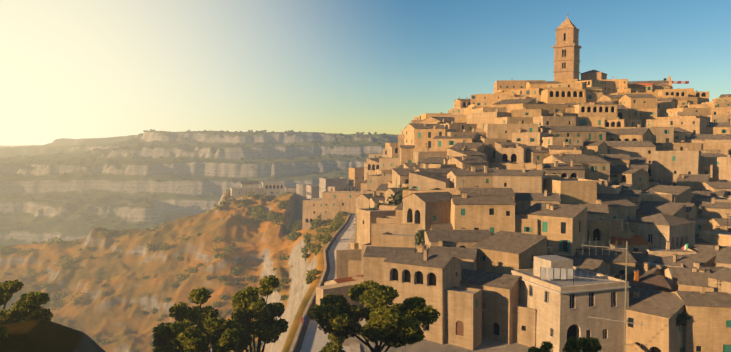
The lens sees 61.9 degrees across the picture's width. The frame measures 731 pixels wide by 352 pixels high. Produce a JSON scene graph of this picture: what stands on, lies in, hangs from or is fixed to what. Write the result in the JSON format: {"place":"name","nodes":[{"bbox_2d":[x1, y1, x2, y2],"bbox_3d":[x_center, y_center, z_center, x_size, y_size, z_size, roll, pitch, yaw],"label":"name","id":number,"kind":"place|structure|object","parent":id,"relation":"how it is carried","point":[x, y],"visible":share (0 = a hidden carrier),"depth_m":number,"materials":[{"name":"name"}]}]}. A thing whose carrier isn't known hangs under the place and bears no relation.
{"place":"outdoors","nodes":[
{"label":"outdoors","id":0,"kind":"place"},
{"bbox_2d":[0,131,530,351],"bbox_3d":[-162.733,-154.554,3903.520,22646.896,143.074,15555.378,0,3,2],"label":"terrain","id":1,"kind":"structure","parent":0,"point":[125,265],"depth_m":350.53,"materials":[{"name":"beige stone"}]},
{"bbox_2d":[0,325,9,337],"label":"bush","id":2,"kind":"object","parent":1,"relation":"on","point":[3,331],"visible":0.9,"depth_m":25.29,"materials":[{"name":"green plant"}]},
{"bbox_2d":[0,279,52,323],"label":"pine tree","id":3,"kind":"object","parent":1,"relation":"on","point":[27,307],"visible":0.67,"depth_m":36.12,"materials":[{"name":"green plant"}]},
{"bbox_2d":[0,189,344,351],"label":"shrubs","id":4,"kind":"object","parent":1,"relation":"on","point":[336,223],"visible":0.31,"depth_m":292.21,"materials":[{"name":"green plant"}]},
{"bbox_2d":[152,321,201,351],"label":"broad tree","id":5,"kind":"object","parent":1,"relation":"on","point":[165,339],"visible":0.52,"depth_m":38.76,"materials":[{"name":"green plant"}]},
{"bbox_2d":[169,286,218,351],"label":"broad tree","id":6,"kind":"object","parent":1,"relation":"on","point":[198,316],"visible":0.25,"depth_m":44.01,"materials":[{"name":"green plant"}]},
{"bbox_2d":[0,129,388,243],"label":"rock cliffs","id":7,"kind":"structure","parent":1,"relation":"on","point":[98,200],"depth_m":701.90,"materials":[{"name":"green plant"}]},
{"bbox_2d":[176,317,241,351],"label":"pine tree","id":8,"kind":"object","parent":1,"relation":"on","point":[192,339],"visible":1,"depth_m":37.40,"materials":[{"name":"green plant"}]},
{"bbox_2d":[231,275,288,351],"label":"broad tree","id":9,"kind":"object","parent":1,"relation":"on","point":[265,326],"visible":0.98,"depth_m":48.01,"materials":[{"name":"green plant"}]},
{"bbox_2d":[230,177,346,220],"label":"ruined buildings","id":10,"kind":"structure","parent":1,"relation":"on","point":[302,192],"depth_m":392.60,"materials":[{"name":"stone"}]},
{"bbox_2d":[251,200,349,241],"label":"shrubs","id":11,"kind":"object","parent":1,"relation":"on","point":[259,213],"visible":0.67,"depth_m":330.24,"materials":[{"name":"green plant"}]},
{"bbox_2d":[289,214,359,351],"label":"retaining wall","id":12,"kind":"structure","parent":1,"relation":"on","point":[354,346],"depth_m":110.99,"materials":[{"name":"stone"}]},
{"bbox_2d":[294,215,355,351],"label":"paved road","id":13,"kind":"structure","parent":1,"relation":"on","point":[316,339],"depth_m":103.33,"materials":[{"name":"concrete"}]},
{"bbox_2d":[318,333,345,351],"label":"bush","id":14,"kind":"object","parent":1,"relation":"on","point":[335,345],"visible":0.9,"depth_m":62.07,"materials":[{"name":"green plant"}]},
{"bbox_2d":[324,275,363,285],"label":"red house roof","id":15,"kind":"structure","parent":1,"relation":"on","point":[340,280],"depth_m":112.27,"materials":[{"name":"stone"}]},
{"bbox_2d":[308,280,440,351],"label":"pine tree","id":16,"kind":"object","parent":1,"relation":"on","point":[395,325],"visible":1,"depth_m":49.21,"materials":[{"name":"green plant"}]},
{"bbox_2d":[302,77,730,351],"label":"hillside town","id":17,"kind":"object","parent":1,"relation":"on","point":[504,179],"depth_m":134.81,"materials":[{"name":"stone"}]},
{"bbox_2d":[664,261,709,291],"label":"building","id":18,"kind":"structure","parent":17,"relation":"on","point":[672,274],"depth_m":104.34,"materials":[{"name":"stone"}]},
{"bbox_2d":[528,341,552,351],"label":"tree","id":19,"kind":"object","parent":1,"relation":"on","point":[546,346],"visible":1,"depth_m":57.28,"materials":[{"name":"green plant"}]},
{"bbox_2d":[369,145,730,325],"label":"olive trees","id":20,"kind":"object","parent":1,"relation":"on","point":[682,318],"visible":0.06,"depth_m":116.10,"materials":[{"name":"green plant"}]},
{"bbox_2d":[553,12,581,80],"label":"bell tower","id":21,"kind":"structure","parent":1,"relation":"on","point":[567,48],"depth_m":357.35,"materials":[{"name":"stone"}]},
{"bbox_2d":[509,255,630,351],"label":"portal house","id":22,"kind":"structure","parent":1,"relation":"on","point":[566,309],"depth_m":89.50,"materials":[{"name":"stone"}]},
{"bbox_2d":[540,267,573,283],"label":"laundry sheets","id":23,"kind":"object","parent":22,"relation":"on","point":[543,272],"visible":0.92,"depth_m":91.16,"materials":[{"name":"fabric"}]},
{"bbox_2d":[562,337,601,351],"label":"tree","id":24,"kind":"object","parent":1,"relation":"on","point":[575,344],"visible":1,"depth_m":57.93,"materials":[{"name":"green plant"}]},
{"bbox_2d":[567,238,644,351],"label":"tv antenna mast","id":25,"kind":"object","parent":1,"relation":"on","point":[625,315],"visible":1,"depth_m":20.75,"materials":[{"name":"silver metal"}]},
{"bbox_2d":[580,70,672,88],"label":"cathedral nave","id":26,"kind":"structure","parent":1,"relation":"on","point":[593,75],"depth_m":364.40,"materials":[{"name":"stone"}]},
{"bbox_2d":[613,270,671,291],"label":"roof","id":27,"kind":"structure","parent":1,"relation":"on","point":[655,282],"depth_m":98.82,"materials":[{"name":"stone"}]},
{"bbox_2d":[627,213,697,250],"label":"house","id":28,"kind":"structure","parent":1,"relation":"on","point":[676,231],"depth_m":125.75,"materials":[{"name":"stone"}]},
{"bbox_2d":[664,78,688,83],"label":"crane","id":29,"kind":"object","parent":1,"relation":"on","point":[680,82],"visible":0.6,"depth_m":383.25,"materials":[{"name":"metal"}]},
{"bbox_2d":[692,244,730,256],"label":"awning","id":30,"kind":"object","parent":1,"relation":"on","point":[712,249],"visible":0.08,"depth_m":121.29,"materials":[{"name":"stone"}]},
{"bbox_2d":[0,0,730,144],"label":"sky","id":31,"kind":"structure","parent":0,"point":[70,69],"materials":[{"name":"blue"}]}
]}

